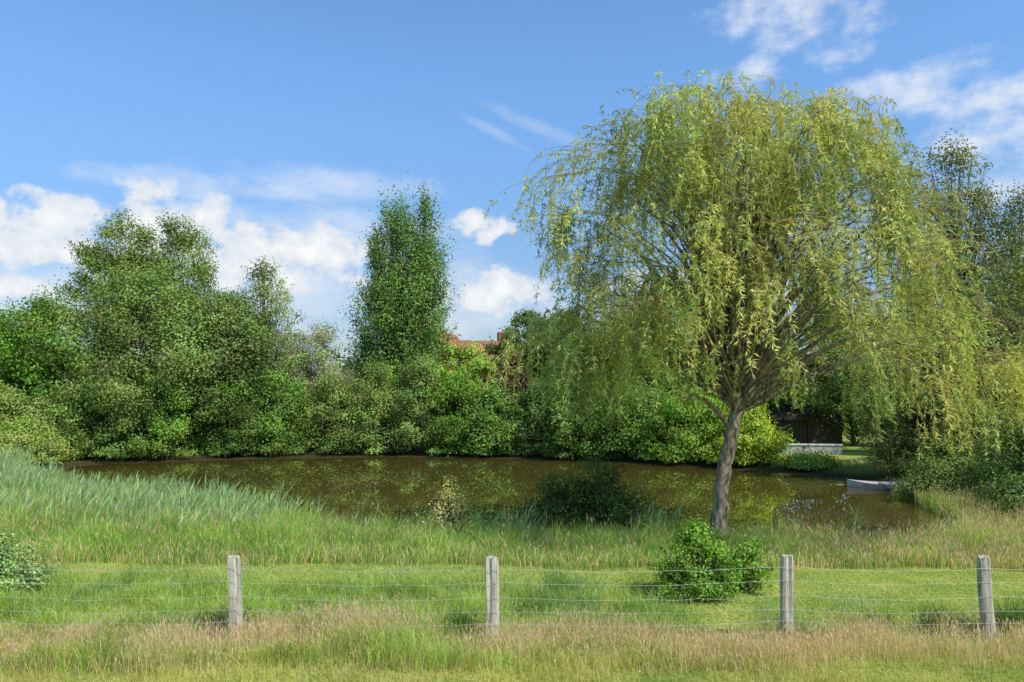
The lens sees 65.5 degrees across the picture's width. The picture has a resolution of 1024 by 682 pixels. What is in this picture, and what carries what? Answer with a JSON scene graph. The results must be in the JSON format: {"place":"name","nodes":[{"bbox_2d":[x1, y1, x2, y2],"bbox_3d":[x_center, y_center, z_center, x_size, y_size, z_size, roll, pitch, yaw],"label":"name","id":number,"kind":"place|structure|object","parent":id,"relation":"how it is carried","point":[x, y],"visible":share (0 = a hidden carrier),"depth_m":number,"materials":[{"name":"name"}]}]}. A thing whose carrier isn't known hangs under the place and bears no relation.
{"place":"outdoors","nodes":[
{"label":"outdoors","id":0,"kind":"place"},
{"bbox_2d":[38,457,953,537],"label":"pond water","id":1,"kind":"structure","parent":0,"point":[348,486],"depth_m":36.33,"materials":[{"name":"liquid"}]},
{"bbox_2d":[847,479,909,488],"bbox_3d":[17.000,6.588,36.253,3.200,0.500,1.261,-1,-4,15],"label":"rowing boat","id":2,"kind":"object","parent":1,"relation":"on","point":[868,484],"visible":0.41,"depth_m":36.26,"materials":[{"name":"wood"}]},
{"bbox_2d":[0,592,1023,680],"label":"dry grass","id":3,"kind":"structure","parent":0,"point":[804,638],"depth_m":11.48,"materials":[{"name":"beige plant"}]},
{"bbox_2d":[0,401,1023,681],"bbox_3d":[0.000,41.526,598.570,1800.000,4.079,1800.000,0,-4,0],"label":"ground","id":4,"kind":"structure","parent":0,"point":[854,469],"depth_m":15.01,"materials":[{"name":"green plant"}]},
{"bbox_2d":[0,524,61,595],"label":"sallow shrub","id":5,"kind":"object","parent":4,"relation":"on","point":[6,562],"visible":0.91,"depth_m":14.77,"materials":[{"name":"green plant"}]},
{"bbox_2d":[0,380,75,451],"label":"shore shrub","id":6,"kind":"object","parent":4,"relation":"on","point":[18,403],"visible":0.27,"depth_m":48.61,"materials":[{"name":"green plant"}]},
{"bbox_2d":[0,410,82,464],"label":"shore shrub","id":7,"kind":"object","parent":4,"relation":"on","point":[49,441],"visible":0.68,"depth_m":45.46,"materials":[{"name":"green plant"}]},
{"bbox_2d":[0,284,117,432],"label":"maple tree","id":8,"kind":"object","parent":4,"relation":"on","point":[13,341],"visible":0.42,"depth_m":52.69,"materials":[{"name":"green plant"}]},
{"bbox_2d":[39,369,152,458],"bbox_3d":[-26.182,4.664,50.537,8.235,5.908,7.277,0,-4,0],"label":"shore shrub","id":9,"kind":"object","parent":4,"relation":"on","point":[86,444],"visible":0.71,"depth_m":48.98,"materials":[{"name":"green plant"}]},
{"bbox_2d":[44,204,189,381],"bbox_3d":[-28.411,-1.146,57.191,9.626,17.609,7.590,0,-4,0],"label":"ash tree","id":10,"kind":"object","parent":4,"relation":"on","point":[140,242],"visible":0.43,"depth_m":56.21,"materials":[{"name":"green plant"}]},
{"bbox_2d":[11,251,259,444],"bbox_3d":[-24.777,0.709,54.006,15.258,13.737,14.637,-2,-4,24],"label":"willow tree","id":11,"kind":"object","parent":4,"relation":"on","point":[141,327],"visible":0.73,"depth_m":51.12,"materials":[{"name":"green plant"}]},
{"bbox_2d":[82,350,228,459],"bbox_3d":[-22.801,4.179,51.785,8.976,7.116,7.128,0,-4,0],"label":"shore shrub","id":12,"kind":"object","parent":4,"relation":"on","point":[169,443],"visible":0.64,"depth_m":50.58,"materials":[{"name":"green plant"}]},
{"bbox_2d":[127,208,232,443],"bbox_3d":[-24.030,-1.140,57.499,8.306,17.657,6.769,0,-4,0],"label":"ash tree","id":13,"kind":"object","parent":4,"relation":"on","point":[183,241],"visible":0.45,"depth_m":57.39,"materials":[{"name":"green plant"}]},
{"bbox_2d":[179,364,286,456],"bbox_3d":[-18.673,4.594,53.454,7.249,6.546,5.688,-1,-4,13],"label":"shore shrub","id":14,"kind":"object","parent":4,"relation":"on","point":[231,445],"visible":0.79,"depth_m":52.08,"materials":[{"name":"green plant"}]},
{"bbox_2d":[197,288,269,381],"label":"birch tree","id":15,"kind":"object","parent":4,"relation":"on","point":[245,309],"visible":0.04,"depth_m":57.85,"materials":[{"name":"green plant"}]},
{"bbox_2d":[168,279,318,448],"bbox_3d":[-18.917,1.650,54.345,12.074,12.198,9.231,0,-4,0],"label":"willow tree","id":16,"kind":"object","parent":4,"relation":"on","point":[255,344],"visible":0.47,"depth_m":52.87,"materials":[{"name":"green plant"}]},
{"bbox_2d":[234,255,311,413],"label":"birch tree","id":17,"kind":"object","parent":4,"relation":"on","point":[272,310],"visible":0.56,"depth_m":55.84,"materials":[{"name":"green plant"}]},
{"bbox_2d":[239,361,322,454],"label":"shore shrub","id":18,"kind":"object","parent":4,"relation":"on","point":[288,403],"visible":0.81,"depth_m":53.47,"materials":[{"name":"green plant"}]},
{"bbox_2d":[262,332,321,431],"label":"pale willow tree","id":19,"kind":"object","parent":4,"relation":"on","point":[294,353],"visible":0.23,"depth_m":60.69,"materials":[{"name":"green plant"}]},
{"bbox_2d":[283,316,361,437],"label":"pale willow tree","id":20,"kind":"object","parent":4,"relation":"on","point":[320,357],"visible":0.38,"depth_m":59.54,"materials":[{"name":"green plant"}]},
{"bbox_2d":[275,367,370,454],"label":"shore shrub","id":21,"kind":"object","parent":4,"relation":"on","point":[324,385],"visible":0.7,"depth_m":53.94,"materials":[{"name":"green plant"}]},
{"bbox_2d":[321,354,421,454],"bbox_3d":[-9.562,4.418,55.047,6.302,7.146,6.752,-3,-5,43],"label":"shore shrub","id":22,"kind":"object","parent":4,"relation":"on","point":[373,398],"visible":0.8,"depth_m":54.36,"materials":[{"name":"green plant"}]},
{"bbox_2d":[348,180,415,429],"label":"poplar tree","id":23,"kind":"object","parent":4,"relation":"on","point":[376,267],"visible":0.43,"depth_m":61.22,"materials":[{"name":"green plant"}]},
{"bbox_2d":[335,171,466,434],"bbox_3d":[-8.573,-2.891,62.332,9.527,21.830,9.847,3,-5,-38],"label":"poplar tree","id":24,"kind":"object","parent":4,"relation":"on","point":[402,229],"visible":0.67,"depth_m":61.12,"materials":[{"name":"green plant"}]},
{"bbox_2d":[374,351,459,454],"bbox_3d":[-6.593,4.172,55.511,6.168,7.709,6.424,1,-4,-22],"label":"shore shrub","id":25,"kind":"object","parent":4,"relation":"on","point":[424,376],"visible":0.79,"depth_m":54.36,"materials":[{"name":"green plant"}]},
{"bbox_2d":[413,336,441,424],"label":"walls","id":26,"kind":"structure","parent":4,"relation":"on","point":[435,367],"depth_m":85.04,"materials":[{"name":"brick"}]},
{"bbox_2d":[439,330,459,341],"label":"roof slope","id":27,"kind":"structure","parent":26,"relation":"on","point":[456,337],"depth_m":91.88,"materials":[{"name":"red tile"}]},
{"bbox_2d":[394,177,463,429],"bbox_3d":[-6.990,-2.470,62.694,5.360,21.050,5.374,-3,-5,40],"label":"poplar tree","id":28,"kind":"object","parent":4,"relation":"on","point":[424,209],"visible":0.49,"depth_m":62.37,"materials":[{"name":"green plant"}]},
{"bbox_2d":[414,464,480,537],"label":"withered shrub","id":29,"kind":"object","parent":4,"relation":"on","point":[450,511],"visible":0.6,"depth_m":21.65,"materials":[{"name":"green plant"}]},
{"bbox_2d":[420,356,496,454],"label":"shore shrub","id":30,"kind":"object","parent":4,"relation":"on","point":[467,389],"visible":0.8,"depth_m":53.82,"materials":[{"name":"green plant"}]},
{"bbox_2d":[413,337,508,439],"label":"hazel tree","id":31,"kind":"object","parent":4,"relation":"on","point":[479,368],"visible":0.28,"depth_m":57.19,"materials":[{"name":"green plant"}]},
{"bbox_2d":[0,441,966,541],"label":"reed bed","id":32,"kind":"object","parent":4,"relation":"on","point":[14,466],"visible":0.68,"depth_m":24.20,"materials":[{"name":"green plant"}]},
{"bbox_2d":[6,334,974,423],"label":"distant treeline","id":33,"kind":"object","parent":4,"relation":"on","point":[343,361],"depth_m":100.10,"materials":[{"name":"green plant"}]},
{"bbox_2d":[457,376,529,456],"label":"shore shrub","id":34,"kind":"object","parent":4,"relation":"on","point":[498,400],"visible":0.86,"depth_m":52.77,"materials":[{"name":"green plant"}]},
{"bbox_2d":[476,339,521,435],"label":"hazel tree","id":35,"kind":"object","parent":4,"relation":"on","point":[500,348],"depth_m":60.58,"materials":[{"name":"green plant"}]},
{"bbox_2d":[0,465,1023,571],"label":"tall bank grass","id":36,"kind":"structure","parent":4,"relation":"on","point":[303,538],"depth_m":19.18,"materials":[{"name":"green plant"}]},
{"bbox_2d":[0,554,1023,644],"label":"wire fence","id":37,"kind":"object","parent":4,"relation":"on","point":[983,582],"visible":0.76,"depth_m":11.94,"materials":[{"name":"grey wood"}]},
{"bbox_2d":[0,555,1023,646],"bbox_3d":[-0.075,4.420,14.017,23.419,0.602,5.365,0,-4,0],"label":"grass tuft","id":38,"kind":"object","parent":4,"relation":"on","point":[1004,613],"visible":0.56,"depth_m":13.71,"materials":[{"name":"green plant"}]},
{"bbox_2d":[491,351,536,443],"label":"copper plum tree","id":39,"kind":"object","parent":4,"relation":"on","point":[513,379],"visible":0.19,"depth_m":55.17,"materials":[{"name":"brown plant"}]},
{"bbox_2d":[13,557,1021,681],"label":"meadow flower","id":40,"kind":"object","parent":4,"relation":"on","point":[599,609],"visible":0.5,"depth_m":13.90,"materials":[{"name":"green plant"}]},
{"bbox_2d":[480,307,574,441],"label":"oak tree","id":41,"kind":"object","parent":4,"relation":"on","point":[520,321],"visible":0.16,"depth_m":59.60,"materials":[{"name":"green plant"}]},
{"bbox_2d":[498,374,580,456],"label":"shore shrub","id":42,"kind":"object","parent":4,"relation":"on","point":[540,422],"visible":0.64,"depth_m":52.69,"materials":[{"name":"green plant"}]},
{"bbox_2d":[513,466,618,535],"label":"alder shrub","id":43,"kind":"object","parent":4,"relation":"on","point":[562,495],"visible":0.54,"depth_m":23.84,"materials":[{"name":"green plant"}]},
{"bbox_2d":[515,301,632,443],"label":"oak tree","id":44,"kind":"object","parent":4,"relation":"on","point":[544,360],"visible":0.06,"depth_m":57.18,"materials":[{"name":"green plant"}]},
{"bbox_2d":[532,366,629,459],"bbox_3d":[4.611,4.469,51.883,6.812,6.622,6.924,0,-4,0],"label":"shore shrub","id":45,"kind":"object","parent":4,"relation":"on","point":[570,447],"visible":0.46,"depth_m":50.59,"materials":[{"name":"green plant"}]},
{"bbox_2d":[556,446,630,534],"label":"alder shrub","id":46,"kind":"object","parent":4,"relation":"on","point":[597,487],"visible":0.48,"depth_m":23.77,"materials":[{"name":"green plant"}]},
{"bbox_2d":[599,485,670,533],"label":"alder shrub","id":47,"kind":"object","parent":4,"relation":"on","point":[628,501],"visible":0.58,"depth_m":22.90,"materials":[{"name":"green plant"}]},
{"bbox_2d":[575,380,695,460],"bbox_3d":[7.750,4.988,50.459,8.053,5.361,6.125,0,-4,0],"label":"shore shrub","id":48,"kind":"object","parent":4,"relation":"on","point":[628,437],"visible":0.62,"depth_m":49.11,"materials":[{"name":"green plant"}]},
{"bbox_2d":[582,314,713,430],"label":"oak tree","id":49,"kind":"object","parent":4,"relation":"on","point":[650,379],"visible":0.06,"depth_m":55.48,"materials":[{"name":"green plant"}]},
{"bbox_2d":[636,378,728,463],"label":"shore shrub","id":50,"kind":"object","parent":4,"relation":"on","point":[684,442],"visible":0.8,"depth_m":47.47,"materials":[{"name":"green plant"}]},
{"bbox_2d":[646,512,753,602],"bbox_3d":[3.368,4.093,14.577,1.647,1.782,2.132,-3,-5,40],"label":"elder shrub","id":51,"kind":"object","parent":4,"relation":"on","point":[686,555],"visible":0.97,"depth_m":14.38,"materials":[{"name":"green plant"}]},
{"bbox_2d":[669,324,805,426],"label":"oak tree","id":52,"kind":"object","parent":4,"relation":"on","point":[770,403],"visible":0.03,"depth_m":57.16,"materials":[{"name":"green plant"}]},
{"bbox_2d":[716,535,776,597],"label":"elder shrub","id":53,"kind":"object","parent":4,"relation":"on","point":[754,568],"visible":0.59,"depth_m":14.80,"materials":[{"name":"green plant"}]},
{"bbox_2d":[472,64,1023,537],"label":"weeping willow tree","id":54,"kind":"object","parent":4,"relation":"on","point":[726,290],"visible":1,"depth_m":20.36,"materials":[{"name":"green plant"}]},
{"bbox_2d":[697,401,798,465],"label":"shore shrub","id":55,"kind":"object","parent":4,"relation":"on","point":[756,444],"visible":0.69,"depth_m":45.16,"materials":[{"name":"green plant"}]},
{"bbox_2d":[756,405,845,443],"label":"wooden shed","id":56,"kind":"structure","parent":4,"relation":"on","point":[805,432],"depth_m":55.73,"materials":[{"name":"brown wood"}]},
{"bbox_2d":[807,416,821,443],"bbox_3d":[21.155,6.321,55.742,1.000,2.100,0.100,1,-4,-8],"label":"door","id":57,"kind":"structure","parent":56,"relation":"in","point":[813,430],"depth_m":55.69,"materials":[{"name":"brown wood"}]},
{"bbox_2d":[772,445,841,454],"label":"concrete garden wall","id":58,"kind":"structure","parent":4,"relation":"on","point":[836,449],"depth_m":47.89,"materials":[{"name":"grey concrete"}]},
{"bbox_2d":[788,444,842,445],"bbox_3d":[17.800,6.248,48.099,4.100,0.070,0.350,0,-4,7],"label":"coping","id":59,"kind":"object","parent":58,"relation":"on","point":[815,444],"visible":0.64,"depth_m":47.87,"materials":[{"name":"white paint"}]},
{"bbox_2d":[772,446,850,470],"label":"shore shrub","id":60,"kind":"object","parent":4,"relation":"on","point":[803,461],"visible":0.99,"depth_m":43.13,"materials":[{"name":"green plant"}]},
{"bbox_2d":[770,299,911,445],"bbox_3d":[23.780,2.215,55.592,12.115,10.860,10.730,0,-4,0],"label":"oak tree","id":61,"kind":"object","parent":4,"relation":"on","point":[825,394],"visible":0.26,"depth_m":54.94,"materials":[{"name":"green plant"}]},
{"bbox_2d":[853,402,959,476],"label":"shore shrub","id":62,"kind":"object","parent":4,"relation":"on","point":[886,455],"visible":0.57,"depth_m":39.10,"materials":[{"name":"green plant"}]},
{"bbox_2d":[821,273,1014,463],"bbox_3d":[19.846,1.439,40.139,8.196,10.586,9.494,-1,-4,20],"label":"ash tree","id":63,"kind":"object","parent":4,"relation":"on","point":[924,405],"visible":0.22,"depth_m":39.13,"materials":[{"name":"green plant"}]},
{"bbox_2d":[887,448,993,502],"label":"shore shrub","id":64,"kind":"object","parent":4,"relation":"on","point":[930,471],"visible":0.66,"depth_m":31.16,"materials":[{"name":"green plant"}]},
{"bbox_2d":[883,127,1023,456],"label":"ash tree","id":65,"kind":"object","parent":4,"relation":"on","point":[958,162],"visible":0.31,"depth_m":45.84,"materials":[{"name":"green plant"}]},
{"bbox_2d":[900,392,1023,480],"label":"shore shrub","id":66,"kind":"object","parent":4,"relation":"on","point":[941,448],"visible":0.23,"depth_m":33.35,"materials":[{"name":"green plant"}]},
{"bbox_2d":[905,236,1023,469],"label":"willow tree","id":67,"kind":"object","parent":4,"relation":"on","point":[1017,277],"visible":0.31,"depth_m":36.96,"materials":[{"name":"green plant"}]},
{"bbox_2d":[946,179,1023,420],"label":"ash tree","id":68,"kind":"object","parent":4,"relation":"on","point":[1006,222],"visible":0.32,"depth_m":45.05,"materials":[{"name":"green plant"}]},
{"bbox_2d":[948,409,1023,496],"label":"shore shrub","id":69,"kind":"object","parent":4,"relation":"on","point":[993,467],"visible":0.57,"depth_m":29.25,"materials":[{"name":"green plant"}]},
{"bbox_2d":[961,468,1023,517],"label":"shore shrub","id":70,"kind":"object","parent":4,"relation":"on","point":[1015,485],"visible":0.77,"depth_m":26.69,"materials":[{"name":"green plant"}]},
{"bbox_2d":[0,0,1023,372],"label":"sky","id":71,"kind":"structure","parent":0,"point":[276,125],"materials":[{"name":"blue"}]},
{"bbox_2d":[978,341,1003,439],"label":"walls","id":72,"kind":"structure","parent":0,"point":[991,394],"depth_m":61.23,"materials":[{"name":"brick"}]},
{"bbox_2d":[979,306,1016,357],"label":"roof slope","id":73,"kind":"structure","parent":72,"relation":"on","point":[998,323],"depth_m":62.34,"materials":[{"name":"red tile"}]},
{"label":"walls","id":74,"kind":"object","parent":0,"visible":0},
{"bbox_2d":[445,340,528,386],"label":"roof slope","id":75,"kind":"structure","parent":74,"relation":"on","point":[474,342],"depth_m":81.35,"materials":[{"name":"red tile"}]},
{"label":"roof slope","id":76,"kind":"object","parent":74,"relation":"attached to","visible":0},
{"bbox_2d":[497,332,504,341],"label":"chimney","id":77,"kind":"object","parent":76,"relation":"on","point":[499,335],"visible":0.43,"depth_m":82.56,"materials":[{"name":"brick"}]},
{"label":"walls","id":78,"kind":"object","parent":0,"visible":0},
{"bbox_2d":[250,332,343,384],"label":"roof slope","id":79,"kind":"structure","parent":78,"relation":"on","point":[332,359],"depth_m":89.79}
]}

